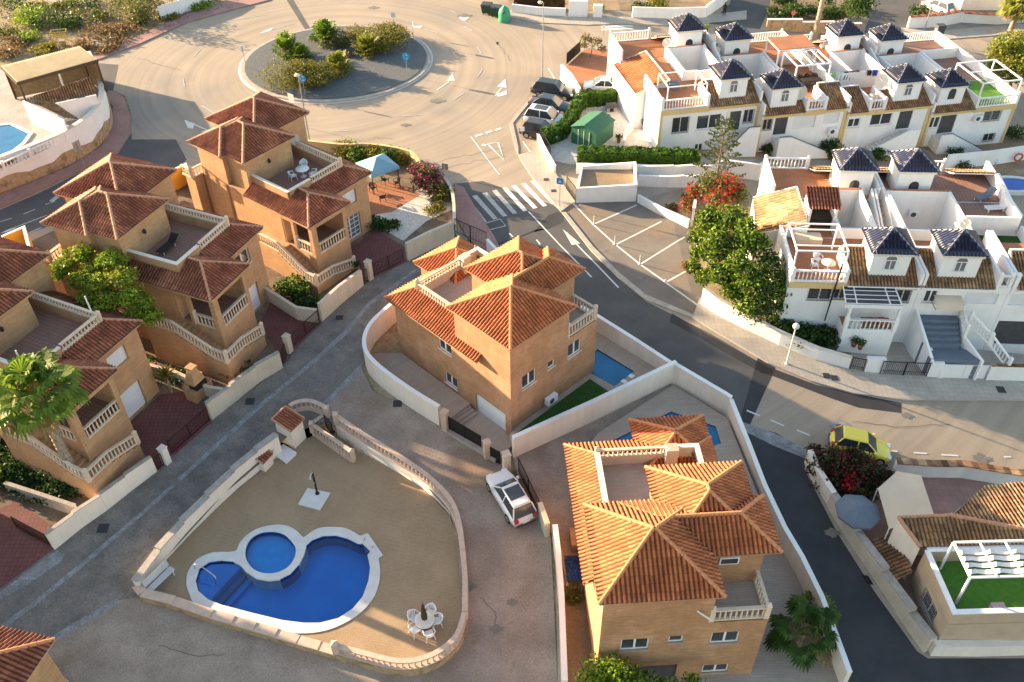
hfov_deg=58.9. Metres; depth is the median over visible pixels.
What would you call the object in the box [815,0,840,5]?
bush
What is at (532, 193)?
crossing stripe
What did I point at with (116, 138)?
pavement
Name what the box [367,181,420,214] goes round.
patio
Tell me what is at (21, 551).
driveway
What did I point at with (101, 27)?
bush
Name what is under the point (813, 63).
pergola
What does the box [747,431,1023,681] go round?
alley
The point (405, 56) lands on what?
road sign
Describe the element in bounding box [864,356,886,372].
meter block
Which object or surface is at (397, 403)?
drain cover
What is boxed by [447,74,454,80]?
road marking
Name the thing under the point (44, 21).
bush
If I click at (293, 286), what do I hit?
bush
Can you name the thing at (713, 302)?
street wall
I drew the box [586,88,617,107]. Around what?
hedge
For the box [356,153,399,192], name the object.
garden canopy
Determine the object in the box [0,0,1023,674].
road
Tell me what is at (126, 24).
bush
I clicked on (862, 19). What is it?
garden ground
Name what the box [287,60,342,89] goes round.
bush
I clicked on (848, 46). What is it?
window
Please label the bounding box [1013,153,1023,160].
lifebuoy
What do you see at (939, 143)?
entrance stair
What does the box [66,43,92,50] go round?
bush
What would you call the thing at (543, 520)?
perimeter wall
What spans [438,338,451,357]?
window
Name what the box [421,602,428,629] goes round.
closed umbrella
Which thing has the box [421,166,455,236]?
garden wall
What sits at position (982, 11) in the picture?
garden ground
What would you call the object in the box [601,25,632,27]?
crossing stripe
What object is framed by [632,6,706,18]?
street wall
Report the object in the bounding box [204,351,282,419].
street wall
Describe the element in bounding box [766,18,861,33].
stone wall
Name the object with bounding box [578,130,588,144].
door
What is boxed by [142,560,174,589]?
bench
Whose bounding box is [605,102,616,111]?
kennel
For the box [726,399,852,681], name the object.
perimeter wall
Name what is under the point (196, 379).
barbecue
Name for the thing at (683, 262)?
bush
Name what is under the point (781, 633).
palm tree
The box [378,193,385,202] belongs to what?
garden chair
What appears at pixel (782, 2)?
bush
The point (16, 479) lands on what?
bush
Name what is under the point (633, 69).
house extension
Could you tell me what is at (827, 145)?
bush
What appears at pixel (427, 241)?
street wall
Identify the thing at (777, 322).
bush
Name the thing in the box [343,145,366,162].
bush
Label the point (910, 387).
pavement
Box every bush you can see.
[0,0,27,12]
[0,24,21,37]
[0,33,28,47]
[0,44,25,60]
[0,434,9,451]
[0,441,31,478]
[0,444,17,485]
[0,465,40,497]
[8,0,51,21]
[8,9,41,28]
[12,26,44,43]
[19,476,62,505]
[21,0,48,10]
[27,7,70,29]
[27,39,59,55]
[29,466,60,493]
[45,6,89,21]
[45,478,83,498]
[47,0,72,9]
[56,10,95,29]
[60,0,105,10]
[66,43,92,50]
[71,38,98,49]
[75,19,122,39]
[84,6,115,20]
[94,41,121,53]
[97,25,132,44]
[110,20,142,34]
[128,15,146,23]
[154,11,182,21]
[169,367,185,387]
[188,0,215,10]
[221,359,251,377]
[252,56,321,91]
[270,273,311,297]
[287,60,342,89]
[289,290,321,307]
[322,28,352,48]
[331,138,359,157]
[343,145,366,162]
[344,22,369,40]
[345,50,353,57]
[347,20,413,53]
[360,144,382,158]
[366,213,386,231]
[374,143,396,161]
[376,217,402,233]
[390,146,410,165]
[420,200,445,217]
[427,181,456,204]
[564,581,584,605]
[631,0,649,10]
[645,0,669,6]
[664,202,679,211]
[677,169,752,213]
[679,260,691,271]
[759,143,772,152]
[762,313,802,332]
[765,5,791,17]
[772,0,796,6]
[780,319,822,348]
[783,2,806,17]
[798,2,818,18]
[805,323,840,348]
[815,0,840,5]
[819,136,840,149]
[821,4,843,20]
[826,143,846,160]
[832,4,852,18]
[871,147,890,161]
[908,3,932,14]
[944,146,965,153]
[946,156,974,168]
[1005,124,1023,141]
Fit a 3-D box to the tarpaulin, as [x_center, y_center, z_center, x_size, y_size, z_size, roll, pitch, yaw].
[3.638,13.208,53.158,1.149,0.463,1.700,-1,41,0]
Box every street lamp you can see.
[294,73,309,139]
[538,1,543,76]
[785,323,799,364]
[923,0,933,29]
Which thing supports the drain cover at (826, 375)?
on the pavement at (910, 387)
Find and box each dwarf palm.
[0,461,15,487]
[270,30,296,59]
[283,41,315,61]
[306,17,338,49]
[322,49,354,78]
[350,30,384,58]
[801,590,841,622]
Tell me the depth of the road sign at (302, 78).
94.50 m
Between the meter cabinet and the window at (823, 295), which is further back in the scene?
the window at (823, 295)
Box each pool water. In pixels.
[591,350,632,385]
[617,412,720,445]
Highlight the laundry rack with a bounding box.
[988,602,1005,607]
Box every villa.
[0,237,159,498]
[0,625,66,681]
[40,153,269,381]
[180,91,372,293]
[384,235,597,434]
[563,413,783,678]
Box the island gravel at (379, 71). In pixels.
[245,26,425,97]
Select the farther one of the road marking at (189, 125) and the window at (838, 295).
the road marking at (189, 125)
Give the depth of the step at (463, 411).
61.49 m
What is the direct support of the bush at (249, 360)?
on the garden ground at (49, 515)
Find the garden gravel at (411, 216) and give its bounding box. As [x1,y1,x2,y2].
[375,189,451,239]
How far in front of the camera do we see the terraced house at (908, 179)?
72.17 m
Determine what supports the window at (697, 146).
in the terraced house at (685, 117)
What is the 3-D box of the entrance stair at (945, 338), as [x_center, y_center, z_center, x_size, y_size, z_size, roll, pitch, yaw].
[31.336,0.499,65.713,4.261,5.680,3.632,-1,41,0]
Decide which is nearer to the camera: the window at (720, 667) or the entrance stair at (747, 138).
the window at (720, 667)
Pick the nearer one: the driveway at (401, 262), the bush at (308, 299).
the bush at (308, 299)
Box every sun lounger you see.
[156,232,178,255]
[974,186,997,202]
[984,202,1006,212]
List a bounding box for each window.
[236,248,251,262]
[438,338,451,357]
[444,372,457,391]
[522,369,536,391]
[547,359,555,370]
[567,338,581,359]
[619,638,648,652]
[667,636,683,644]
[671,117,689,134]
[686,39,692,44]
[694,143,702,149]
[695,114,721,130]
[700,664,727,674]
[708,631,739,645]
[719,556,739,564]
[728,81,737,92]
[733,48,739,53]
[742,109,754,123]
[761,119,772,131]
[780,90,789,102]
[806,288,833,301]
[832,289,844,300]
[844,44,850,49]
[846,118,859,128]
[849,180,858,187]
[868,113,892,126]
[882,257,896,270]
[887,48,893,53]
[897,290,912,303]
[903,84,912,95]
[908,182,918,188]
[918,587,936,626]
[921,291,937,303]
[927,117,939,129]
[947,89,956,98]
[952,259,967,272]
[981,110,1002,122]
[981,133,995,142]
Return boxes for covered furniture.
[848,314,860,327]
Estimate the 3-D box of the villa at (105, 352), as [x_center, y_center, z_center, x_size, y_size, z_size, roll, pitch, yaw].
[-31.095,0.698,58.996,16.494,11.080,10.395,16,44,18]
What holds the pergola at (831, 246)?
on the terraced house at (882, 257)
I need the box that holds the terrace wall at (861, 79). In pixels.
[829,69,881,87]
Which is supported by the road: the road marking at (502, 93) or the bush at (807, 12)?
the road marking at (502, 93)
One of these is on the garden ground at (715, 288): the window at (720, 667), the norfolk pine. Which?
the norfolk pine
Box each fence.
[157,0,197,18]
[539,126,550,154]
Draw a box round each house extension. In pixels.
[612,50,670,127]
[746,186,809,269]
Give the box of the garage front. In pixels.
[569,0,587,16]
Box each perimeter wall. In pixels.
[362,303,440,425]
[512,360,676,457]
[538,502,549,537]
[552,524,567,681]
[581,305,670,367]
[672,363,732,415]
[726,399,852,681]
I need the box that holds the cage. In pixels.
[50,29,70,46]
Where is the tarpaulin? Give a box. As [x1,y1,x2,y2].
[564,555,581,580]
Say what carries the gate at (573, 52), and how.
on the road
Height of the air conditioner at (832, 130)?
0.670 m
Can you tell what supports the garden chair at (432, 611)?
on the pool deck
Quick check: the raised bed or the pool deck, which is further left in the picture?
the pool deck
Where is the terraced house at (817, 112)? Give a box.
[756,68,851,151]
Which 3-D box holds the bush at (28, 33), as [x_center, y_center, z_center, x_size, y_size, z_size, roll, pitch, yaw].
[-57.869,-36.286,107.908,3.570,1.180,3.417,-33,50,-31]
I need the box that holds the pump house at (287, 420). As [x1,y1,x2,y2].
[271,405,305,448]
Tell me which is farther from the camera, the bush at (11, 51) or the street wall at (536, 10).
the street wall at (536, 10)
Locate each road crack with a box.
[159,645,223,656]
[866,422,947,426]
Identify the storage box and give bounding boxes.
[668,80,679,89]
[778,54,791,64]
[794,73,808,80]
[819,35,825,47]
[934,23,946,33]
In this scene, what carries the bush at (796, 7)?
on the garden ground at (862, 19)
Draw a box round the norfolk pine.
[688,113,745,188]
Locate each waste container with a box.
[480,1,492,14]
[489,4,501,16]
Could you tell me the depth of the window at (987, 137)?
92.37 m
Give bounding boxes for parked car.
[486,468,536,527]
[519,117,558,139]
[523,103,562,124]
[528,92,569,114]
[530,77,574,100]
[583,76,612,89]
[828,425,891,465]
[921,0,955,12]
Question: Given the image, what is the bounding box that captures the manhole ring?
[830,419,850,427]
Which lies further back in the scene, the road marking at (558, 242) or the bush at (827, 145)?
the bush at (827, 145)
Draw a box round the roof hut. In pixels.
[804,185,841,228]
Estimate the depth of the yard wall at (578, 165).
83.36 m
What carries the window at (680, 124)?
in the terraced house at (685, 117)
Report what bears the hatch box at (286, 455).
on the pool deck
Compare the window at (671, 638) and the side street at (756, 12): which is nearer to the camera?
the window at (671, 638)
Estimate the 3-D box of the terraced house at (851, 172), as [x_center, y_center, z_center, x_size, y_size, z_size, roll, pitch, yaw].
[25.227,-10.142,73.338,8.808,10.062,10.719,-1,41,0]
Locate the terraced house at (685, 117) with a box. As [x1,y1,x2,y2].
[642,58,763,149]
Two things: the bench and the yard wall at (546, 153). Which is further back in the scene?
the yard wall at (546, 153)
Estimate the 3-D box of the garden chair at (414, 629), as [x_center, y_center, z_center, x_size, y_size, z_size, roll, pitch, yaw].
[-5.408,16.005,50.230,0.654,0.880,0.705,-28,48,-28]
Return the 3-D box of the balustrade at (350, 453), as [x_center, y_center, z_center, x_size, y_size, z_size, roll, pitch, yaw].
[-12.005,6.587,60.401,4.503,1.100,0.479,28,49,29]
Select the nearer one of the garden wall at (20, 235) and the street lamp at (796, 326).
the street lamp at (796, 326)
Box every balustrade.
[288,398,330,417]
[308,420,355,461]
[313,415,324,429]
[330,611,466,669]
[332,411,467,617]
[622,119,634,145]
[968,310,1013,365]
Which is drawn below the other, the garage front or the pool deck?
the pool deck
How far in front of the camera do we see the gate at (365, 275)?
71.47 m
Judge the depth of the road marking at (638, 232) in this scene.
76.65 m
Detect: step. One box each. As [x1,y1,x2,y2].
[352,445,363,452]
[452,405,471,418]
[454,408,474,421]
[459,411,477,423]
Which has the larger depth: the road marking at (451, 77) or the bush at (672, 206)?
the road marking at (451, 77)
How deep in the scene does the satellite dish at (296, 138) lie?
75.13 m
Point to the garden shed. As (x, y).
(596, 128)
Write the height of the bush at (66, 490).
1.503 m
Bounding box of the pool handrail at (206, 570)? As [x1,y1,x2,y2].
[194,563,215,583]
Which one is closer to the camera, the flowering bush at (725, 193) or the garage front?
the flowering bush at (725, 193)
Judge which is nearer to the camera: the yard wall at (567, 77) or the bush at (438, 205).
the bush at (438, 205)
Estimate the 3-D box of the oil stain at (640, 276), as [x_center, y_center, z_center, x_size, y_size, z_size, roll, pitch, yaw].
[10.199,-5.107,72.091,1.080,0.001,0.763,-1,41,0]
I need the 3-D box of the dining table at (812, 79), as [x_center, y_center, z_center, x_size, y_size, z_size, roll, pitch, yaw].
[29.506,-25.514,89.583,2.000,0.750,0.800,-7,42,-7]
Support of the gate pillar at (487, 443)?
on the yard paving at (482, 425)
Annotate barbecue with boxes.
[182,363,212,403]
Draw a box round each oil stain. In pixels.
[430,98,445,102]
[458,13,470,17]
[461,580,478,591]
[489,624,503,633]
[506,598,517,605]
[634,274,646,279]
[902,412,912,418]
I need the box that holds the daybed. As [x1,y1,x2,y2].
[794,232,822,244]
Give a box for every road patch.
[98,63,117,90]
[287,0,309,28]
[498,212,563,244]
[669,314,900,412]
[741,358,774,423]
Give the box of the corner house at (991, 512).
[888,481,1023,639]
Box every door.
[120,381,145,417]
[190,297,201,308]
[248,283,259,309]
[297,224,307,235]
[347,212,360,238]
[477,394,505,430]
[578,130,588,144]
[632,664,676,676]
[729,111,740,128]
[772,117,787,134]
[895,110,912,128]
[936,114,956,132]
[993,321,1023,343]
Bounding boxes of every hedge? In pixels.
[514,0,565,7]
[540,90,589,146]
[576,145,701,164]
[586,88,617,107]
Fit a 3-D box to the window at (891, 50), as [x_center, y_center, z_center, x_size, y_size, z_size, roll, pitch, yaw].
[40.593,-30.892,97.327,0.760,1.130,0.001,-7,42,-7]
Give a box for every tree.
[0,347,90,497]
[48,240,164,328]
[105,0,169,24]
[573,651,706,681]
[580,32,607,56]
[684,203,792,325]
[763,593,839,672]
[812,0,824,37]
[838,0,880,18]
[984,28,1023,87]
[996,0,1023,31]
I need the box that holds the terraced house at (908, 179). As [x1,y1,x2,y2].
[874,148,1007,240]
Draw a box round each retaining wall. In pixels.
[132,583,335,659]
[335,619,467,675]
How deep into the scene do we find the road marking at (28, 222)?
78.74 m
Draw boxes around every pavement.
[0,90,129,207]
[95,0,269,59]
[455,184,498,252]
[510,10,746,25]
[518,151,574,211]
[692,298,1023,400]
[901,24,1023,38]
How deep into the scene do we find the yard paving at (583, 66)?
101.12 m
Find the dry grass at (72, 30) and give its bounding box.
[0,0,239,54]
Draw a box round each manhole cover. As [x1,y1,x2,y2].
[823,528,840,537]
[973,453,990,462]
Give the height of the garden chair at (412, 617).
0.880 m
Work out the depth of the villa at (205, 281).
63.70 m
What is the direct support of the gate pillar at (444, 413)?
on the yard paving at (482, 425)
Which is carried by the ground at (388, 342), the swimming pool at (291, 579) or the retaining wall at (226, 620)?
the retaining wall at (226, 620)
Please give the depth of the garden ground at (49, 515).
70.13 m
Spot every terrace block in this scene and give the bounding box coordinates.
[653,47,684,80]
[762,49,825,82]
[802,198,833,237]
[920,47,989,80]
[957,192,1021,234]
[978,226,1023,242]
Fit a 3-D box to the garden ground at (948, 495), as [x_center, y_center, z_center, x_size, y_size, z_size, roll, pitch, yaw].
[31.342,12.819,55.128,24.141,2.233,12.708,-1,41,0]
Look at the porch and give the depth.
64.95 m
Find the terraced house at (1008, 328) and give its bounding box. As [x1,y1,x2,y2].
[983,230,1023,353]
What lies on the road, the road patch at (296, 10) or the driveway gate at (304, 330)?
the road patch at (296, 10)
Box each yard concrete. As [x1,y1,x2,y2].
[511,384,670,479]
[519,431,598,536]
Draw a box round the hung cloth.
[836,72,842,80]
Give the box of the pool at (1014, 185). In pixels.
[1001,175,1023,195]
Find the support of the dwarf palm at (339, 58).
on the island gravel at (379, 71)
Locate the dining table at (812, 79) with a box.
[800,77,822,84]
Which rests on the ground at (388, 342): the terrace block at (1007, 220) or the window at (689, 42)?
the terrace block at (1007, 220)
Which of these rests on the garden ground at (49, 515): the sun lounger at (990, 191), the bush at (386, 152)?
the bush at (386, 152)
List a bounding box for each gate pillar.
[156,444,171,465]
[281,332,293,353]
[363,258,373,280]
[439,408,449,432]
[482,438,491,459]
[501,449,511,471]
[593,4,602,17]
[927,361,944,377]
[938,368,945,377]
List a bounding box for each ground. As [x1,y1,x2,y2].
[0,0,556,654]
[0,156,452,526]
[508,0,711,10]
[637,156,754,198]
[688,186,850,354]
[697,135,1023,175]
[766,0,869,30]
[836,471,1023,616]
[919,0,997,14]
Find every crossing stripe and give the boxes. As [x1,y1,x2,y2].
[473,195,496,218]
[482,192,506,216]
[492,190,516,213]
[502,187,526,210]
[512,185,536,208]
[521,183,546,205]
[531,180,553,203]
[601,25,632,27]
[601,28,633,30]
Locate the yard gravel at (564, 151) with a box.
[547,105,652,163]
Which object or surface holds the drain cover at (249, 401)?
on the private street at (104, 576)
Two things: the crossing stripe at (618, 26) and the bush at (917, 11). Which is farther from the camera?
the bush at (917, 11)
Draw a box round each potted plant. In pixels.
[148,355,157,364]
[353,260,361,269]
[615,134,622,142]
[849,335,860,347]
[857,338,867,349]
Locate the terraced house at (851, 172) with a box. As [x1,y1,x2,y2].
[757,147,880,238]
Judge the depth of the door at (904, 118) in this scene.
89.18 m
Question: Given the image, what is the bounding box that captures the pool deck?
[146,433,460,664]
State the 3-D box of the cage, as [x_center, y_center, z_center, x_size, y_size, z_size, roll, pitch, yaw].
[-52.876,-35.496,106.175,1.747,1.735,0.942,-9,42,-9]
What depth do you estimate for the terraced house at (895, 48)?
97.11 m
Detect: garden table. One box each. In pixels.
[295,165,308,177]
[415,611,434,630]
[822,258,835,269]
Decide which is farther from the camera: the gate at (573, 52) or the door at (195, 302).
the gate at (573, 52)
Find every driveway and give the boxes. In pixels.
[0,501,52,587]
[131,392,209,468]
[172,420,211,455]
[261,295,318,355]
[292,322,321,348]
[348,230,403,279]
[368,230,383,249]
[373,259,406,275]
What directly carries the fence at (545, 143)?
on the yard wall at (546, 153)
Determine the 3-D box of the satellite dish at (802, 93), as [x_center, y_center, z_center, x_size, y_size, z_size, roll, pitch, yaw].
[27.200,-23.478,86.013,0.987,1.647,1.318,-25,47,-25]
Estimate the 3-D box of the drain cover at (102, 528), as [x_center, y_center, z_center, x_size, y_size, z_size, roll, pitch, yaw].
[-25.116,11.500,55.673,0.660,0.053,0.660,-1,41,0]
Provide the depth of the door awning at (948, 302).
64.23 m
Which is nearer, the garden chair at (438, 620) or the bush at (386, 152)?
the garden chair at (438, 620)
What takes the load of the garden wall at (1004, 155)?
on the garden ground at (1014, 168)
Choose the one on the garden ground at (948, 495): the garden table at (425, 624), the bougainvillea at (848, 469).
the bougainvillea at (848, 469)
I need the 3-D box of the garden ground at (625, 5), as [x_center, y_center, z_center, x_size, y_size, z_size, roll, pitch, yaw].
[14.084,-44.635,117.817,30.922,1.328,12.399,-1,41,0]
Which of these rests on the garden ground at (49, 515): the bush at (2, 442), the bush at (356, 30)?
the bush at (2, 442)
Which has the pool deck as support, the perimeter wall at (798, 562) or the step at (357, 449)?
the step at (357, 449)
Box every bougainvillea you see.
[407,160,445,196]
[801,441,895,501]
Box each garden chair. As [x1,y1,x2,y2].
[287,170,297,180]
[299,158,307,165]
[309,168,318,177]
[368,182,377,191]
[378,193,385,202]
[380,175,388,185]
[393,177,400,186]
[407,609,418,622]
[408,621,422,639]
[422,627,435,643]
[425,603,436,614]
[433,612,442,629]
[810,258,818,269]
[813,252,822,263]
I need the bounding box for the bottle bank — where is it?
[498,5,510,22]
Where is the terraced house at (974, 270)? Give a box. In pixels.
[900,228,1016,349]
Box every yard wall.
[537,134,555,171]
[560,64,580,94]
[576,160,722,174]
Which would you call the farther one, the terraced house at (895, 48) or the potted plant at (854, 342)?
the terraced house at (895, 48)
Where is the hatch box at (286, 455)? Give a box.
[276,444,296,463]
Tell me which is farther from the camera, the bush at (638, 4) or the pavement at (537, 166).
the bush at (638, 4)
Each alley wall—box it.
[804,449,836,503]
[827,493,937,652]
[929,640,1023,656]
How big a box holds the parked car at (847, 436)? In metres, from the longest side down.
4.005 x 1.920 x 1.525 m
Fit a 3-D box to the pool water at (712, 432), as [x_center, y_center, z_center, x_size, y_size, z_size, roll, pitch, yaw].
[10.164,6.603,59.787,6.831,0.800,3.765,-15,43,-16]
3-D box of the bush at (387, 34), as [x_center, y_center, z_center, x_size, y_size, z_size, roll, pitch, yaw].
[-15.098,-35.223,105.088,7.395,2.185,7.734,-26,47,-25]
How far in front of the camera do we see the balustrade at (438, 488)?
57.59 m
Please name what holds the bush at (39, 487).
on the garden ground at (49, 515)
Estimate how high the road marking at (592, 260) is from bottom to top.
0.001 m
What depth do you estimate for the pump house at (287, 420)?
60.41 m
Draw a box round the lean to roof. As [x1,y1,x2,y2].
[872,534,911,579]
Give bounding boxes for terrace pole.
[84,296,95,321]
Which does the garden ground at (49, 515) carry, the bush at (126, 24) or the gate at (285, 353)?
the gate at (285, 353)
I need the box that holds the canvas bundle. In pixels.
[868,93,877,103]
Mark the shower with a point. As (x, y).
(315, 498)
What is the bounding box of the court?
[48,369,557,681]
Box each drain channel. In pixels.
[1,268,420,626]
[51,598,119,640]
[323,364,362,404]
[743,422,806,457]
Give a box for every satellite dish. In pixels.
[290,134,299,143]
[662,38,671,46]
[797,85,806,99]
[875,74,890,89]
[959,218,970,228]
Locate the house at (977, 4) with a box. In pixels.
[952,0,1016,9]
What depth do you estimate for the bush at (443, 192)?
80.02 m
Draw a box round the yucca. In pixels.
[150,363,180,392]
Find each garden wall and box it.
[1,225,32,246]
[3,481,76,513]
[149,363,222,397]
[171,163,187,189]
[264,286,317,322]
[308,140,419,165]
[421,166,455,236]
[690,196,696,225]
[726,159,763,180]
[945,146,1023,168]
[997,173,1022,216]
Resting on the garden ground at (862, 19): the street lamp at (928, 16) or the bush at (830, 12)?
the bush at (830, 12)
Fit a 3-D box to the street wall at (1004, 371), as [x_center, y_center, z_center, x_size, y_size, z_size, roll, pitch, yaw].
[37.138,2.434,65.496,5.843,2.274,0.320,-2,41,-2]
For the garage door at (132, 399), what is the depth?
61.44 m
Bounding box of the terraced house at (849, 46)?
[804,18,883,74]
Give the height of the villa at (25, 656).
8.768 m
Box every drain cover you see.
[96,524,109,532]
[245,398,254,404]
[335,315,343,319]
[393,400,401,406]
[823,373,830,377]
[830,375,838,380]
[862,575,872,584]
[996,386,1006,392]
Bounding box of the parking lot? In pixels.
[565,201,705,313]
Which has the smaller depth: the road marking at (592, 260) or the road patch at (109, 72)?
the road marking at (592, 260)
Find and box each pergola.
[657,70,707,103]
[765,34,815,70]
[780,49,831,80]
[785,222,849,277]
[939,539,1023,604]
[955,59,1022,101]
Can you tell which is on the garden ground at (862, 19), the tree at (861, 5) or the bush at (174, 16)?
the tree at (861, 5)
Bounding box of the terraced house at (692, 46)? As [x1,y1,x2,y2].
[607,12,721,93]
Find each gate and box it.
[10,516,49,544]
[153,453,163,468]
[167,408,208,452]
[280,344,286,362]
[290,310,318,345]
[323,414,333,434]
[362,269,367,283]
[373,248,403,274]
[448,416,480,446]
[454,218,485,249]
[490,446,500,463]
[518,458,538,511]
[566,41,580,63]
[566,177,575,199]
[850,357,866,370]
[879,361,931,375]
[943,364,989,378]
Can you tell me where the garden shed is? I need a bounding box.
[570,111,615,145]
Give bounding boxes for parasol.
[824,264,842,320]
[835,494,880,529]
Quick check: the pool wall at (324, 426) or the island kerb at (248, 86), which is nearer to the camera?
the pool wall at (324, 426)
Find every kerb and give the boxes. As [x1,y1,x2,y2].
[238,35,432,103]
[240,25,430,102]
[509,94,535,152]
[562,212,692,317]
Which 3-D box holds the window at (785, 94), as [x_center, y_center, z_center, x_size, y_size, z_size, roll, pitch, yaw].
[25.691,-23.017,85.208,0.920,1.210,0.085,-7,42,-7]
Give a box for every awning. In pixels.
[872,471,933,538]
[931,295,963,309]
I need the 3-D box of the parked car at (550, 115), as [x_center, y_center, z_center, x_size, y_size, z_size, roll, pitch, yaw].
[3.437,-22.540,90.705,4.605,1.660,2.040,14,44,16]
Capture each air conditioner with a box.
[545,391,557,406]
[827,127,837,134]
[907,209,920,218]
[972,114,983,121]
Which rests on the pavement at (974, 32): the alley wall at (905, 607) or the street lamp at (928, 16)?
the street lamp at (928, 16)
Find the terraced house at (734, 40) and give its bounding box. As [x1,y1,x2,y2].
[714,22,798,86]
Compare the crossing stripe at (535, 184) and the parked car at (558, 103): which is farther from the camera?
the parked car at (558, 103)
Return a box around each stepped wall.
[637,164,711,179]
[637,174,700,187]
[637,194,689,227]
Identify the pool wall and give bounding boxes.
[131,432,281,585]
[298,410,330,431]
[312,433,353,462]
[336,425,467,618]
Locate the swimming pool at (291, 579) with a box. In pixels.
[186,525,382,633]
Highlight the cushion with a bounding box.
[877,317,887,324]
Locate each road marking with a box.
[11,215,46,228]
[185,121,194,128]
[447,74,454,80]
[471,137,499,174]
[487,142,503,159]
[497,79,506,87]
[497,90,506,96]
[528,211,591,276]
[564,231,618,287]
[565,231,579,244]
[573,203,696,304]
[595,205,636,223]
[616,221,660,244]
[641,237,684,263]
[666,270,686,282]
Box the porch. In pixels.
[834,286,902,355]
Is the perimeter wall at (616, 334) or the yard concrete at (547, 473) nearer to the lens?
the yard concrete at (547, 473)
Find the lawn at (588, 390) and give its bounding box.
[517,379,607,432]
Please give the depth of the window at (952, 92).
88.64 m
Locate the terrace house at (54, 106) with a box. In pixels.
[0,46,112,193]
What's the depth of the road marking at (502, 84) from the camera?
97.84 m
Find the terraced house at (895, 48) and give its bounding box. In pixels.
[867,23,958,83]
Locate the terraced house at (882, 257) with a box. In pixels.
[770,225,925,341]
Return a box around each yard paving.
[372,353,470,417]
[440,409,510,462]
[509,332,656,446]
[558,542,837,681]
[566,49,607,90]
[590,385,757,494]
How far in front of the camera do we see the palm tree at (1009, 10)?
110.91 m
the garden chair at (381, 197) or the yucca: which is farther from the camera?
the garden chair at (381, 197)
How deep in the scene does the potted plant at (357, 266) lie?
72.64 m
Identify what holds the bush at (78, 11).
on the ground at (388, 342)
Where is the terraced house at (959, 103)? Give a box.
[919,67,1021,146]
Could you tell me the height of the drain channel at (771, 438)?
0.563 m
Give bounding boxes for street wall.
[44,455,156,549]
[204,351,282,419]
[317,269,363,320]
[405,221,454,260]
[486,238,496,252]
[512,4,565,15]
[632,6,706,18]
[701,286,851,367]
[706,0,727,16]
[891,457,1023,483]
[906,9,964,27]
[961,12,1023,24]
[984,363,1023,380]
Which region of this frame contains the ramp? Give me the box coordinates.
[0,550,63,598]
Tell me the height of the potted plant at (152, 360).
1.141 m
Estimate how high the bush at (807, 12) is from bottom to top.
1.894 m
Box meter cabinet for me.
[255,449,273,471]
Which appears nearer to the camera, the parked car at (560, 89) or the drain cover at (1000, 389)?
the drain cover at (1000, 389)
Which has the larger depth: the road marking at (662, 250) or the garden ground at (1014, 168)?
the garden ground at (1014, 168)
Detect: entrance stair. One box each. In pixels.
[720,126,760,157]
[770,136,828,159]
[862,129,920,155]
[903,305,983,379]
[928,133,981,153]
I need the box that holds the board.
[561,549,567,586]
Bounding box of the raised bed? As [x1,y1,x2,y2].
[576,162,636,202]
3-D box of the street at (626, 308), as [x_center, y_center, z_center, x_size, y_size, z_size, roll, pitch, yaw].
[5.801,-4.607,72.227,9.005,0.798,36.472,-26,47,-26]
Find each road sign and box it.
[72,139,85,169]
[287,93,294,104]
[299,74,305,92]
[402,53,409,68]
[442,163,447,176]
[557,178,562,205]
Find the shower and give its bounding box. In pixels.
[298,472,330,509]
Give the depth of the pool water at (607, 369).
64.03 m
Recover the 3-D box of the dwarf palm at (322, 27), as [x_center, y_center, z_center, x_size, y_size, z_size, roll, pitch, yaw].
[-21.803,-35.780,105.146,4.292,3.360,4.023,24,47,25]
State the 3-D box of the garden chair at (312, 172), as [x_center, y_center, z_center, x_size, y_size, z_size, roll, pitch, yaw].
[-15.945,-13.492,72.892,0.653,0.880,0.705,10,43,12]
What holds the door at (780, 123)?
in the terraced house at (817, 112)
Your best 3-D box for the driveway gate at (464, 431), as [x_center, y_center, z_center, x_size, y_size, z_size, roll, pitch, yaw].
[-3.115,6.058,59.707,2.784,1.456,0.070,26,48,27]
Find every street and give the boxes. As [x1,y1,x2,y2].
[0,242,535,636]
[454,181,753,416]
[710,0,769,28]
[864,0,920,32]
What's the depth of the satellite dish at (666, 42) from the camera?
92.76 m
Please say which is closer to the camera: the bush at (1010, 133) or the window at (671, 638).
the window at (671, 638)
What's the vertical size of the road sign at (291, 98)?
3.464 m
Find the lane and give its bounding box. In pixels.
[0,133,186,236]
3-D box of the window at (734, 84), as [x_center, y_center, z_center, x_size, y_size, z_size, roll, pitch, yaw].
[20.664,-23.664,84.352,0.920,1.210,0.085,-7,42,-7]
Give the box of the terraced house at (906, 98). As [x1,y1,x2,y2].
[839,63,936,148]
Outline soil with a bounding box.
[560,533,594,681]
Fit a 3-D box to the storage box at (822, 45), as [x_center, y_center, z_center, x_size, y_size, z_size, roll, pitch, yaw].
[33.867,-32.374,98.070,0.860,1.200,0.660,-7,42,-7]
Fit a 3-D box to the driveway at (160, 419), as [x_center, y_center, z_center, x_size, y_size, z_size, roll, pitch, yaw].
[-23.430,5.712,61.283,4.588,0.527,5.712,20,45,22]
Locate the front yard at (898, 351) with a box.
[849,342,1023,374]
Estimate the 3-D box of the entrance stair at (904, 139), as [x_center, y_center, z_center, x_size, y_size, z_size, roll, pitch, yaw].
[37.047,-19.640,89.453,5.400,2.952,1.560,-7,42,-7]
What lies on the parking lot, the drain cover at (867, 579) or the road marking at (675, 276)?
the road marking at (675, 276)
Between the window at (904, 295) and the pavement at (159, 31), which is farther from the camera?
the pavement at (159, 31)

